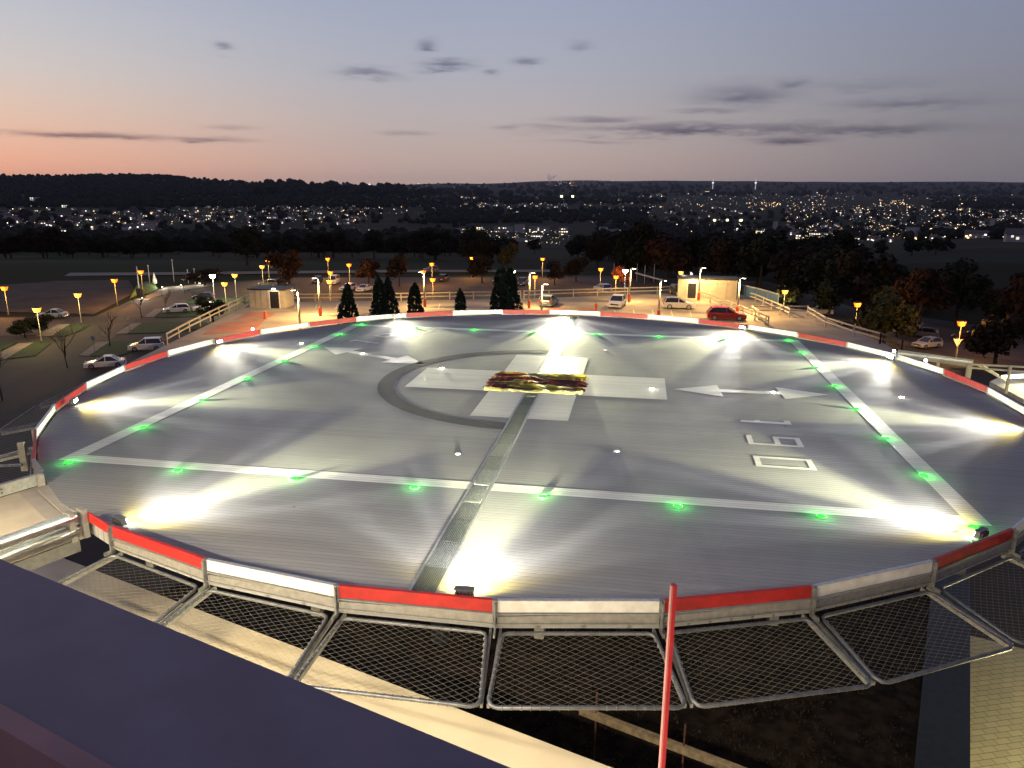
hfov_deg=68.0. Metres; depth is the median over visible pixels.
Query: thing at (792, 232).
house
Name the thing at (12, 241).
broadleaf tree
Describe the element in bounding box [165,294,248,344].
railing
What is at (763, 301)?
railing
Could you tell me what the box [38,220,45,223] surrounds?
house
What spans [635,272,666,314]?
deck lamp post
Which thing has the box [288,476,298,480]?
green marker light
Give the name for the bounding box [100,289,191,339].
access road
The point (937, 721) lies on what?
annex
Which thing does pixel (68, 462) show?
green marker light
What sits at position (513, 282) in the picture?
cypress tree
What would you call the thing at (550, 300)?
parked car
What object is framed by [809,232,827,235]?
hall
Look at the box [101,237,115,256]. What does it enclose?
broadleaf tree
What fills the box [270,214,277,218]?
house
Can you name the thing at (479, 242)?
broadleaf tree
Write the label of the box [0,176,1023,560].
ground terrain
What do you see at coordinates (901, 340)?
railing
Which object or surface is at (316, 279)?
parked car
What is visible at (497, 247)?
broadleaf tree
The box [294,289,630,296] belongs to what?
planted bed
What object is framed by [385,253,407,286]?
broadleaf tree
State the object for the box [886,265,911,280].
broadleaf tree
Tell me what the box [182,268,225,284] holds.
broadleaf tree
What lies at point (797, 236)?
hall
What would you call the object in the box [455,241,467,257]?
broadleaf tree
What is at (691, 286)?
door
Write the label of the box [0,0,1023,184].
sky
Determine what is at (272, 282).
parked car
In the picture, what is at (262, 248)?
broadleaf tree
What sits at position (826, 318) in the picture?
railing
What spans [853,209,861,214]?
apartment block
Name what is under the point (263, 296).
stair house
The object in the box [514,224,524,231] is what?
factory
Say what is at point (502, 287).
cypress tree
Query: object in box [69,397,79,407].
floodlight
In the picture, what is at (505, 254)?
broadleaf tree
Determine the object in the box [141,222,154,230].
apartment block
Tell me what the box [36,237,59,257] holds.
broadleaf tree
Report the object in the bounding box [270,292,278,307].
door
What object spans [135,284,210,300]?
garden path
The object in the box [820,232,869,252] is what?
broadleaf tree
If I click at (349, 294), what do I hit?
cypress tree
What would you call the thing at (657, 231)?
broadleaf tree
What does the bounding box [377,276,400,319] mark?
cypress tree
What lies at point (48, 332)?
paved path
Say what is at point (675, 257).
broadleaf tree
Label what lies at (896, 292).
broadleaf tree
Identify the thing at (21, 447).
folded guard rail
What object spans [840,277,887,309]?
broadleaf tree
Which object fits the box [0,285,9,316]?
street lamp
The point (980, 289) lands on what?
broadleaf tree
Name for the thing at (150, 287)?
garden mound
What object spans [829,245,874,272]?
broadleaf tree
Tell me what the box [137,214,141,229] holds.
tower block
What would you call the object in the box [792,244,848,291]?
broadleaf tree
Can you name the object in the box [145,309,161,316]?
paved path
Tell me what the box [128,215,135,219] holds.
house
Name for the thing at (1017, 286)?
broadleaf tree
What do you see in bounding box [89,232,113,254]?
broadleaf tree
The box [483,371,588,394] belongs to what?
crumpled sheet
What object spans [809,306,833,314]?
parked car
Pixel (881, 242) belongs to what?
broadleaf tree
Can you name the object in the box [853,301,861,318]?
street lamp
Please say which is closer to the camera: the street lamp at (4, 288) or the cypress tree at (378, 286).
the cypress tree at (378, 286)
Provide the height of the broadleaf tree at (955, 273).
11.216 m
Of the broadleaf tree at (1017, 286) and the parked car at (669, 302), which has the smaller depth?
the parked car at (669, 302)
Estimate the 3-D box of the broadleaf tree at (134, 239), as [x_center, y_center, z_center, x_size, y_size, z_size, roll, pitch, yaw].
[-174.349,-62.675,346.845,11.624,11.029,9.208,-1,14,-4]
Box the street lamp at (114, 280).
[111,278,117,305]
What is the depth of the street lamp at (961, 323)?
101.35 m
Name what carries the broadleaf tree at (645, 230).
on the hospital yard at (30, 382)
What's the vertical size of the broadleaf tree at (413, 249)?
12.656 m
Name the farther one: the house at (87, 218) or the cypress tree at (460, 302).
the house at (87, 218)
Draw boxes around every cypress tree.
[337,282,359,323]
[368,275,388,320]
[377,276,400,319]
[407,282,424,316]
[454,288,466,314]
[489,264,514,314]
[498,267,524,314]
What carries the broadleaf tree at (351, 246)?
on the ground terrain at (998, 262)
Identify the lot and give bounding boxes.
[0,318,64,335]
[188,277,677,297]
[858,315,1023,361]
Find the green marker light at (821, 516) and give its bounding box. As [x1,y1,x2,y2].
[815,514,827,518]
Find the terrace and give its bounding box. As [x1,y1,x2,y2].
[31,558,611,767]
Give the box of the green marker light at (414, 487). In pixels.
[409,485,419,489]
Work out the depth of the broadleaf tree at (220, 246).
361.73 m
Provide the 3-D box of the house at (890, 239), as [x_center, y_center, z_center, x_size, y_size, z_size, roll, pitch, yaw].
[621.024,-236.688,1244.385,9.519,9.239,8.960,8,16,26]
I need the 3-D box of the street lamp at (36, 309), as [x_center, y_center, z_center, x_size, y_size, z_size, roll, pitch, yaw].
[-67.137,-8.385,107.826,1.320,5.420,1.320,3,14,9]
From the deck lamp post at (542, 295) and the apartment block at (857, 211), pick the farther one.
the apartment block at (857, 211)
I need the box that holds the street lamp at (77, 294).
[73,292,81,323]
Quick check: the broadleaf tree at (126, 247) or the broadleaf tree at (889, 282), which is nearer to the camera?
the broadleaf tree at (889, 282)
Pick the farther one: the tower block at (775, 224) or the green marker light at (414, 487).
the tower block at (775, 224)
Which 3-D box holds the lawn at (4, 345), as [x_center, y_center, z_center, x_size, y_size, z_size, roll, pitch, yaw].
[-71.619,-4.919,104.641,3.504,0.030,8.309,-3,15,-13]
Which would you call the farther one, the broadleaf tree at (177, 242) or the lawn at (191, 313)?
the broadleaf tree at (177, 242)
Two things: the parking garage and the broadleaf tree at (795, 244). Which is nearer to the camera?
the parking garage
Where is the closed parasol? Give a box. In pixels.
[152,272,156,283]
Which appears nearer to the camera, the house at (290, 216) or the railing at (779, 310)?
the railing at (779, 310)
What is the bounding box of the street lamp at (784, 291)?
[782,289,788,304]
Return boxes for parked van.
[327,274,339,284]
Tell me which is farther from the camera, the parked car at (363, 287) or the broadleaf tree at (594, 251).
the broadleaf tree at (594, 251)
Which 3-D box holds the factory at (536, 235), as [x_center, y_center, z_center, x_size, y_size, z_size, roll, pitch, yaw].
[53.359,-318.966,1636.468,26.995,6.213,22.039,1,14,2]
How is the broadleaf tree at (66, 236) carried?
on the ground terrain at (998, 262)
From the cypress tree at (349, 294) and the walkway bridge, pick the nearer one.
the walkway bridge
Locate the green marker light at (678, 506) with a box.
[672,504,683,508]
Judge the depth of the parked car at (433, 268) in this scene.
206.91 m
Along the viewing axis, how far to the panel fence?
103.91 m
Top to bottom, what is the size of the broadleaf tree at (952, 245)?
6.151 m
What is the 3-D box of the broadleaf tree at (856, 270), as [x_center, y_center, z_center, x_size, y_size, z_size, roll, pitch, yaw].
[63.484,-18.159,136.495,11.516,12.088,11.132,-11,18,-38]
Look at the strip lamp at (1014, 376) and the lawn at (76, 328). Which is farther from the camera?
the lawn at (76, 328)
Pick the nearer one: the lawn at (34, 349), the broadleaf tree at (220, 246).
the lawn at (34, 349)
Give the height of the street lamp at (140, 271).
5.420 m
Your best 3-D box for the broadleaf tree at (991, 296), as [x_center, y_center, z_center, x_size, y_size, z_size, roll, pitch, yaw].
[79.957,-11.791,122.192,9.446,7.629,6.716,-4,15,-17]
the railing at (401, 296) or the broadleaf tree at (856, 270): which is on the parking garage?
the railing at (401, 296)
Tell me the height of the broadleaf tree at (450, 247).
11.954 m
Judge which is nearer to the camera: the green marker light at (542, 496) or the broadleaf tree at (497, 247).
the green marker light at (542, 496)
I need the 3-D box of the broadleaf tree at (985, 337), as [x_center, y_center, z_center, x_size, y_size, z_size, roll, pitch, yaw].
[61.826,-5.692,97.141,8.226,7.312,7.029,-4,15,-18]
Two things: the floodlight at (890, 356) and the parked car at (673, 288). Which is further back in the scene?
the parked car at (673, 288)
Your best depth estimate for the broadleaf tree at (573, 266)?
185.14 m
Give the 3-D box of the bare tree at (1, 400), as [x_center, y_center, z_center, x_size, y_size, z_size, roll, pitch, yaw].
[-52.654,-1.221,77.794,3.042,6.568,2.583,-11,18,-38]
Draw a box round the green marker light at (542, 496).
[537,494,547,498]
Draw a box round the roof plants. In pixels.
[385,588,925,767]
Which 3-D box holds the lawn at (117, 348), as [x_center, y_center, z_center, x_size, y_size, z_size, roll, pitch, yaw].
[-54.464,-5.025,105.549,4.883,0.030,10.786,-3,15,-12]
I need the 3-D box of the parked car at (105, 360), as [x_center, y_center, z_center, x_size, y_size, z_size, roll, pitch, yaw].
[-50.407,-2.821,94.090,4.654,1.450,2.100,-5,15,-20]
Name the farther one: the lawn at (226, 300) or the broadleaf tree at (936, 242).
the broadleaf tree at (936, 242)
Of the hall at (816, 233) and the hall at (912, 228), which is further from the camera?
the hall at (912, 228)
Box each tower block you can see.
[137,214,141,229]
[773,221,777,228]
[990,218,995,225]
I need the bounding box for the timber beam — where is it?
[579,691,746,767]
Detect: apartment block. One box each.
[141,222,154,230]
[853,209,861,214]
[1012,217,1023,223]
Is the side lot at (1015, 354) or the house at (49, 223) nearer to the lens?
the side lot at (1015, 354)
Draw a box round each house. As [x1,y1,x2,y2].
[3,213,12,217]
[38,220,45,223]
[45,222,55,225]
[82,208,89,212]
[84,217,91,220]
[121,224,132,229]
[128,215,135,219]
[132,224,138,228]
[247,285,294,307]
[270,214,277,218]
[287,215,294,218]
[677,275,738,299]
[789,230,796,234]
[833,222,839,226]
[866,236,877,240]
[888,237,894,241]
[929,234,938,239]
[964,230,977,238]
[977,230,989,237]
[1003,228,1023,241]
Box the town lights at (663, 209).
[7,182,1021,237]
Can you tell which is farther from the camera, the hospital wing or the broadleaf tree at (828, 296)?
the broadleaf tree at (828, 296)
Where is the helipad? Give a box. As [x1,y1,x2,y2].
[0,310,1023,710]
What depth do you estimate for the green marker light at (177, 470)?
18.40 m
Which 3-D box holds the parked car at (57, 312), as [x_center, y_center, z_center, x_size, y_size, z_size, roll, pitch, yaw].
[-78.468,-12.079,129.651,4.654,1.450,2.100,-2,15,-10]
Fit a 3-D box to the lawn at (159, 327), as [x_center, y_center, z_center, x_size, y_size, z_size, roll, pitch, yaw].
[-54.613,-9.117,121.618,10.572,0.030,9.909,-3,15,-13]
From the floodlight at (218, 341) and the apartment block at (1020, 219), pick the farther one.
the apartment block at (1020, 219)
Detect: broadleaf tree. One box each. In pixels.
[0,234,21,258]
[5,317,39,337]
[18,226,62,257]
[22,314,54,333]
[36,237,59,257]
[56,232,79,256]
[56,239,83,257]
[86,235,116,257]
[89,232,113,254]
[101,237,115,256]
[112,238,122,255]
[118,235,144,257]
[118,240,140,257]
[140,238,155,256]
[170,236,186,253]
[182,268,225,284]
[194,297,226,322]
[200,236,223,255]
[211,238,227,257]
[228,225,264,265]
[256,236,267,258]
[265,249,303,285]
[299,231,333,257]
[302,246,313,256]
[315,231,327,256]
[315,231,349,257]
[345,240,362,256]
[354,257,380,284]
[361,229,386,258]
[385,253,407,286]
[407,234,421,257]
[408,229,431,258]
[415,227,454,260]
[425,244,446,259]
[443,239,453,255]
[445,235,457,255]
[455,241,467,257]
[456,225,495,259]
[466,253,493,282]
[486,237,502,256]
[496,242,518,269]
[499,236,508,247]
[505,237,518,246]
[526,238,541,253]
[546,260,565,284]
[562,257,588,280]
[567,234,584,251]
[567,240,585,256]
[579,236,589,257]
[581,237,613,268]
[583,231,610,249]
[610,219,659,279]
[611,265,632,287]
[612,243,645,278]
[633,227,663,277]
[636,251,668,280]
[644,234,695,283]
[695,236,738,275]
[697,237,747,275]
[703,232,733,240]
[734,235,783,288]
[742,249,770,285]
[748,230,789,243]
[772,284,802,308]
[789,239,801,250]
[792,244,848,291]
[796,275,809,298]
[798,238,818,247]
[805,233,831,249]
[810,279,852,316]
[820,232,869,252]
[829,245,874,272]
[830,228,853,239]
[833,248,904,312]
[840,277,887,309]
[852,286,923,343]
[867,276,904,306]
[873,239,888,250]
[874,244,886,254]
[875,285,909,301]
[879,303,920,337]
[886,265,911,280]
[893,267,958,324]
[903,238,924,255]
[924,241,933,252]
[926,237,948,254]
[932,257,993,323]
[946,241,955,248]
[955,283,991,308]
[959,313,1023,366]
[975,287,1010,320]
[982,294,1017,321]
[994,275,1023,318]
[1009,272,1023,280]
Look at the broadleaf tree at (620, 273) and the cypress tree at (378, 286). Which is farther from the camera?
the broadleaf tree at (620, 273)
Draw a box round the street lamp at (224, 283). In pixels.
[221,281,227,310]
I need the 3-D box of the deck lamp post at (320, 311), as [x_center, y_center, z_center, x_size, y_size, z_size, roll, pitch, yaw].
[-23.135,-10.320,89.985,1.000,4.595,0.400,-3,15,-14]
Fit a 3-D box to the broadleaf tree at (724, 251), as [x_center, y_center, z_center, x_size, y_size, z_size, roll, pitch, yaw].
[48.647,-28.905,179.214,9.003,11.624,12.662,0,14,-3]
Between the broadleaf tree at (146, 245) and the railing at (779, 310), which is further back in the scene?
the broadleaf tree at (146, 245)
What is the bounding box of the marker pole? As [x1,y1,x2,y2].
[658,583,676,767]
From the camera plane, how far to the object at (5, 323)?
122.15 m
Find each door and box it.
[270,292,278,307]
[687,283,695,297]
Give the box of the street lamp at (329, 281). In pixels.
[326,279,332,300]
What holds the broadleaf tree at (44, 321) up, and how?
on the hospital yard at (30, 382)
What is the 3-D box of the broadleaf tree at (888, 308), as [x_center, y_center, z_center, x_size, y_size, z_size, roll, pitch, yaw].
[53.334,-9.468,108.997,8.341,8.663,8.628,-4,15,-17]
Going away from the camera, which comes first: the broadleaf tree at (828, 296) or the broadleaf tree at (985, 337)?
the broadleaf tree at (985, 337)
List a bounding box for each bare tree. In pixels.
[0,347,9,401]
[50,317,88,367]
[99,310,116,346]
[131,289,146,317]
[160,288,173,305]
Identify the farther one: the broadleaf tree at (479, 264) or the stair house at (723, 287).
the broadleaf tree at (479, 264)
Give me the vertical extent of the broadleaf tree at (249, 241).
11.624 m
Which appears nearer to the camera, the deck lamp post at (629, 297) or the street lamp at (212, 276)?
the deck lamp post at (629, 297)
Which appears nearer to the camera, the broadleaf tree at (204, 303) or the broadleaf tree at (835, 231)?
the broadleaf tree at (204, 303)
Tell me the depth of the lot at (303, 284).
178.44 m
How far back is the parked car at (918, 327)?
119.55 m
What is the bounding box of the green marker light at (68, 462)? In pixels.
[63,461,73,464]
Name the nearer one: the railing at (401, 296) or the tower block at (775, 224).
the railing at (401, 296)
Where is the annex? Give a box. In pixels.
[158,568,969,767]
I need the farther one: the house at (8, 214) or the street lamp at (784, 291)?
the house at (8, 214)
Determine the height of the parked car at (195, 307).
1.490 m
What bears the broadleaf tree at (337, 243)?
on the ground terrain at (998, 262)
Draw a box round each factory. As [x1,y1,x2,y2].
[494,226,512,231]
[497,238,527,241]
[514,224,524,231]
[529,227,549,231]
[531,234,542,236]
[558,227,567,234]
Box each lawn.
[0,342,16,350]
[9,343,50,358]
[53,324,90,335]
[90,340,139,355]
[128,322,207,333]
[155,308,199,316]
[188,298,249,303]
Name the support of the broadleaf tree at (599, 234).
on the ground terrain at (998, 262)
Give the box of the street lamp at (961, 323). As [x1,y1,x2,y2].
[956,320,966,356]
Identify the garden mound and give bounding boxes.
[130,281,157,297]
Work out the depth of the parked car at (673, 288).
111.47 m
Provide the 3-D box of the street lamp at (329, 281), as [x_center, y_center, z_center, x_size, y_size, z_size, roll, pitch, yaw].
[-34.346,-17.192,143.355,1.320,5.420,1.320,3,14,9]
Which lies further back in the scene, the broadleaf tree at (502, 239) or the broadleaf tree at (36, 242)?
the broadleaf tree at (502, 239)
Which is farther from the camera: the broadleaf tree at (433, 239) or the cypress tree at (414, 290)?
the broadleaf tree at (433, 239)
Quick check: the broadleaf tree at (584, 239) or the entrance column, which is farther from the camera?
the broadleaf tree at (584, 239)
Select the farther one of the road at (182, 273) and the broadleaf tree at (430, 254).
the broadleaf tree at (430, 254)
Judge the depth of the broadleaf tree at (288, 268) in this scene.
168.63 m
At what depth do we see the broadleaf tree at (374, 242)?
354.56 m
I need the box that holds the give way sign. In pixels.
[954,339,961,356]
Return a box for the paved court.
[970,636,1023,767]
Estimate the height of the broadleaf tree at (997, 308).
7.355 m
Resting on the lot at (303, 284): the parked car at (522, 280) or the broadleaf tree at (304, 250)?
the parked car at (522, 280)
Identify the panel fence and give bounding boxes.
[737,284,778,308]
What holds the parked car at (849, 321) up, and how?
on the hospital yard at (30, 382)
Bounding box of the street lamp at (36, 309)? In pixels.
[32,306,41,342]
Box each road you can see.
[65,270,558,275]
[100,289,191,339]
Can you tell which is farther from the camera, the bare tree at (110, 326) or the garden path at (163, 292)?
the garden path at (163, 292)
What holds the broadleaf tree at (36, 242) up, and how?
on the ground terrain at (998, 262)
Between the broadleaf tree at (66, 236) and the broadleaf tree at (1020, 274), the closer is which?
the broadleaf tree at (1020, 274)
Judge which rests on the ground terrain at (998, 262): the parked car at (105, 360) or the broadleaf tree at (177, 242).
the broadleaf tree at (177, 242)
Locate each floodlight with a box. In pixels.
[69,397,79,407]
[112,514,131,530]
[215,339,224,345]
[454,585,474,595]
[738,325,746,330]
[886,354,895,361]
[969,526,988,542]
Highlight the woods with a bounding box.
[0,173,1023,252]
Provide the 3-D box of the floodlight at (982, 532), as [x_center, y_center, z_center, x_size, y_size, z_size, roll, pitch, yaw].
[9.273,2.991,15.019,0.500,0.248,0.175,-9,17,-32]
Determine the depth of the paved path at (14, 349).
103.96 m
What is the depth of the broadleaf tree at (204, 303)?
125.14 m
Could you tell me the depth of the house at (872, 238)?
1367.32 m
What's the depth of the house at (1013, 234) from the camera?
676.84 m
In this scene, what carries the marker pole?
on the terrace
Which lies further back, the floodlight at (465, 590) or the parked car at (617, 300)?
the parked car at (617, 300)
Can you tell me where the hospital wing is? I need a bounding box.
[0,559,509,767]
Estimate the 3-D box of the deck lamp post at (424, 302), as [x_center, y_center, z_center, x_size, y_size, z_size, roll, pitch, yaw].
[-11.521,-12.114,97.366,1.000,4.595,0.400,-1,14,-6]
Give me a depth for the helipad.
18.24 m
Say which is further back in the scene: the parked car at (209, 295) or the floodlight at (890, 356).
the parked car at (209, 295)
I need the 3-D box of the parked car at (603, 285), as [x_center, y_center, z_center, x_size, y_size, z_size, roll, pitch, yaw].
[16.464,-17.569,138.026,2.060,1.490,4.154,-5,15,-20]
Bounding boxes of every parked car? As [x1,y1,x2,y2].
[36,308,68,317]
[83,354,126,368]
[127,336,164,351]
[162,303,189,312]
[192,292,215,299]
[192,302,212,310]
[258,279,277,285]
[276,277,291,284]
[311,276,322,282]
[339,283,356,289]
[355,284,372,291]
[423,266,438,271]
[438,274,449,280]
[517,277,527,285]
[538,294,558,306]
[593,283,611,291]
[607,294,625,307]
[662,296,695,309]
[668,284,677,295]
[706,306,746,320]
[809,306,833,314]
[836,317,863,326]
[893,325,921,332]
[906,326,939,336]
[911,336,942,348]
[951,330,971,338]
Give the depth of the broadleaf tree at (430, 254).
324.19 m
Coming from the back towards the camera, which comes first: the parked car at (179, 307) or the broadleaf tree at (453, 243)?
the broadleaf tree at (453, 243)
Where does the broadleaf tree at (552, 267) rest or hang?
on the hospital yard at (30, 382)
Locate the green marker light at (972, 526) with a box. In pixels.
[966,524,978,529]
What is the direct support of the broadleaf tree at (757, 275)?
on the hospital yard at (30, 382)
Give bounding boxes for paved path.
[0,342,33,359]
[35,324,68,336]
[79,341,108,355]
[116,323,140,333]
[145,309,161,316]
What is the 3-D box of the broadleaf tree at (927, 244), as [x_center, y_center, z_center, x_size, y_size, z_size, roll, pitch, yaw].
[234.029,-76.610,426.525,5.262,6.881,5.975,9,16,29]
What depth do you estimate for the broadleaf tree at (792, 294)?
134.28 m
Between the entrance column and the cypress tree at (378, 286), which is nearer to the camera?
the cypress tree at (378, 286)
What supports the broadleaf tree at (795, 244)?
on the ground terrain at (998, 262)
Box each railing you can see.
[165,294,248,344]
[294,290,520,301]
[523,286,670,298]
[700,290,769,325]
[750,292,790,317]
[751,305,808,324]
[807,306,879,338]
[879,332,903,349]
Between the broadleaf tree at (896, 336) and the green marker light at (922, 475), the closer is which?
the green marker light at (922, 475)
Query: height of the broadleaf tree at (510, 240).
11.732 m
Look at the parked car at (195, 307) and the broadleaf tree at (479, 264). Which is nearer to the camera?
the parked car at (195, 307)
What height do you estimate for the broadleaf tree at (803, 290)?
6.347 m
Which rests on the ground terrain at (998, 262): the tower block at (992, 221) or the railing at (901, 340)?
the tower block at (992, 221)
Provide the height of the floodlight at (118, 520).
0.248 m
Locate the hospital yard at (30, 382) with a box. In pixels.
[0,276,1023,648]
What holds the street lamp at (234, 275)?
on the hospital yard at (30, 382)
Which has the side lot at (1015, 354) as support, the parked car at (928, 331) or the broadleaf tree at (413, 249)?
the parked car at (928, 331)
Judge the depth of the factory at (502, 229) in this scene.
1814.38 m
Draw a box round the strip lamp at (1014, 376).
[1000,374,1023,378]
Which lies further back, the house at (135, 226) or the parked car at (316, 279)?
the house at (135, 226)
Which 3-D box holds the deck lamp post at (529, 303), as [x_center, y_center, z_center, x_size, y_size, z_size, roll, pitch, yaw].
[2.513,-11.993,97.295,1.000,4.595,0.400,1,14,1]
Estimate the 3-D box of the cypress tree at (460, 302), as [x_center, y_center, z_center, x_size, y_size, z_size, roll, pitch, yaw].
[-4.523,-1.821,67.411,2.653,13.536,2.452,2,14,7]
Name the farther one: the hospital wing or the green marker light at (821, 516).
the green marker light at (821, 516)
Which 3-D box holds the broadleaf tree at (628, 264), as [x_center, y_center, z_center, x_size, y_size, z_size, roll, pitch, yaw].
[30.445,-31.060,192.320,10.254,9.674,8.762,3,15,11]
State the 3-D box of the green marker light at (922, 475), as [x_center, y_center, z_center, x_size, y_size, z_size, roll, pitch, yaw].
[10.008,2.220,18.479,0.250,0.045,0.250,3,14,9]
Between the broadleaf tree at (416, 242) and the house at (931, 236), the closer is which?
the broadleaf tree at (416, 242)
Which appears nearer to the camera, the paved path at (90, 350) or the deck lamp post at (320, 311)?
the deck lamp post at (320, 311)
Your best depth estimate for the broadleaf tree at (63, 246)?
308.70 m
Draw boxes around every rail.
[0,442,28,470]
[897,350,973,377]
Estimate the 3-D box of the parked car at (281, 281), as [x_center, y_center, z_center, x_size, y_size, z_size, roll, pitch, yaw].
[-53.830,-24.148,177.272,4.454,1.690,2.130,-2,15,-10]
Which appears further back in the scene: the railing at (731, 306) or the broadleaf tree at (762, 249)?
the broadleaf tree at (762, 249)
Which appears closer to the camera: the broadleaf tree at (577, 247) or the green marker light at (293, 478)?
the green marker light at (293, 478)
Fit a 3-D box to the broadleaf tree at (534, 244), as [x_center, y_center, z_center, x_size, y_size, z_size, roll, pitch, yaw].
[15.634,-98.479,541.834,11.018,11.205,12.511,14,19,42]
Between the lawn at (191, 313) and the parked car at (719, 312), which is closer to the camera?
the parked car at (719, 312)
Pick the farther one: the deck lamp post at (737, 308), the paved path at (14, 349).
the paved path at (14, 349)
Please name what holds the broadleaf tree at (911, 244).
on the ground terrain at (998, 262)
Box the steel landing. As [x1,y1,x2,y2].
[968,363,1023,403]
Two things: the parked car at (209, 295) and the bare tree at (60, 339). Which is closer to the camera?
the bare tree at (60, 339)
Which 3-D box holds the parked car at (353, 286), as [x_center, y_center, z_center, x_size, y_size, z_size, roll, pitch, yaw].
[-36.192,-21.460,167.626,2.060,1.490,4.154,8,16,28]
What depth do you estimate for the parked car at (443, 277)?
184.35 m
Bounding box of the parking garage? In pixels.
[109,293,916,378]
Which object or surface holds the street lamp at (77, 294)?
on the hospital yard at (30, 382)
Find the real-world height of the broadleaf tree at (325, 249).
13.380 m
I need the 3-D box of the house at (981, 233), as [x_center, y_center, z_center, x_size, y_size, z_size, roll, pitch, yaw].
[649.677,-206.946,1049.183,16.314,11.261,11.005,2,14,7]
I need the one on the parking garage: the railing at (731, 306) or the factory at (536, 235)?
the railing at (731, 306)
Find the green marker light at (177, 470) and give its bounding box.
[172,468,182,472]
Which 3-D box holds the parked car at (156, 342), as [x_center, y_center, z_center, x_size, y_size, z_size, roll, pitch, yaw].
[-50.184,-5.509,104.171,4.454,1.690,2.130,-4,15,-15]
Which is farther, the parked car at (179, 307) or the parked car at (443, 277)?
the parked car at (443, 277)
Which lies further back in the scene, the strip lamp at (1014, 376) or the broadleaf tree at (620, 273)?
the broadleaf tree at (620, 273)
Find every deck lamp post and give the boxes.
[290,289,301,328]
[311,277,321,315]
[418,271,425,307]
[528,272,535,307]
[540,283,548,314]
[628,268,636,301]
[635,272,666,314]
[697,267,706,300]
[736,277,745,311]
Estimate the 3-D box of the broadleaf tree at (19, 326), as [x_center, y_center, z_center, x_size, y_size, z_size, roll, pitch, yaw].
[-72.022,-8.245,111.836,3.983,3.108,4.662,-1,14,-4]
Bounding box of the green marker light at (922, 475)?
[918,473,928,477]
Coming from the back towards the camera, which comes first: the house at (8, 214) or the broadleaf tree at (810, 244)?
the house at (8, 214)
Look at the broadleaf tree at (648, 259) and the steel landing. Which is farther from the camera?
the broadleaf tree at (648, 259)
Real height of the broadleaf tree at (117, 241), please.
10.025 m
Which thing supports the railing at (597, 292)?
on the parking garage
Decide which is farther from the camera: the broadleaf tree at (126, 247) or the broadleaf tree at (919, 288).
the broadleaf tree at (126, 247)
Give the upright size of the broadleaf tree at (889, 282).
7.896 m
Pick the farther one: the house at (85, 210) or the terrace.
the house at (85, 210)
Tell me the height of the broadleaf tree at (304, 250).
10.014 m
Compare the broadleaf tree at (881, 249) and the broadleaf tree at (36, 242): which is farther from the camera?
the broadleaf tree at (881, 249)
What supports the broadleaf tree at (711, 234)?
on the ground terrain at (998, 262)
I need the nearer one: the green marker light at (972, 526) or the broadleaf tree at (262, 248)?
the green marker light at (972, 526)
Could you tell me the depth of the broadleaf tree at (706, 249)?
181.26 m
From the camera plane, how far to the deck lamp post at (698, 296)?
105.46 m
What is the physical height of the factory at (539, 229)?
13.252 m
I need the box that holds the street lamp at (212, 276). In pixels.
[209,274,215,299]
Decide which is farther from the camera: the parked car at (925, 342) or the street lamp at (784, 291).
the street lamp at (784, 291)
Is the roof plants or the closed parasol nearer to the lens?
the roof plants
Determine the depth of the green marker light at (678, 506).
16.52 m
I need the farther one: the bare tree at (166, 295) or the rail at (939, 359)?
the bare tree at (166, 295)
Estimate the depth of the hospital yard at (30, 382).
88.73 m
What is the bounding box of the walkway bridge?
[0,472,90,570]
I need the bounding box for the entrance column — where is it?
[136,266,142,296]
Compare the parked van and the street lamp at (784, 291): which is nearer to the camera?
the street lamp at (784, 291)
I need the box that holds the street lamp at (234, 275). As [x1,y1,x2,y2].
[232,273,237,298]
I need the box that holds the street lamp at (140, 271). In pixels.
[137,269,143,294]
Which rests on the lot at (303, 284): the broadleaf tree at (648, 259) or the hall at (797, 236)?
the broadleaf tree at (648, 259)
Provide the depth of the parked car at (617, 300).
98.58 m
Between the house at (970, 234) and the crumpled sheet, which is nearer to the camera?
the crumpled sheet
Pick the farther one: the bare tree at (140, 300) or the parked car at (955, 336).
the bare tree at (140, 300)
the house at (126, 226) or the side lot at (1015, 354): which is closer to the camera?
the side lot at (1015, 354)
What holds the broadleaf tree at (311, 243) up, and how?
on the ground terrain at (998, 262)
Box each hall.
[795,234,806,238]
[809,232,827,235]
[905,227,919,231]
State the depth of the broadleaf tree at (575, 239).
399.64 m
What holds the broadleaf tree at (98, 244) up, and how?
on the ground terrain at (998, 262)
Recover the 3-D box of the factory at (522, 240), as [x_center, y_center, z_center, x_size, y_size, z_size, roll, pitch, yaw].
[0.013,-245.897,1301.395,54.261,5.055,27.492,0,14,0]
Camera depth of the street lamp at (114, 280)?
141.47 m
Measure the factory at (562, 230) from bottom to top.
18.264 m
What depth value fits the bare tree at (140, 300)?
129.73 m
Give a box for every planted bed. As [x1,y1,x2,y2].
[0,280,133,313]
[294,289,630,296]

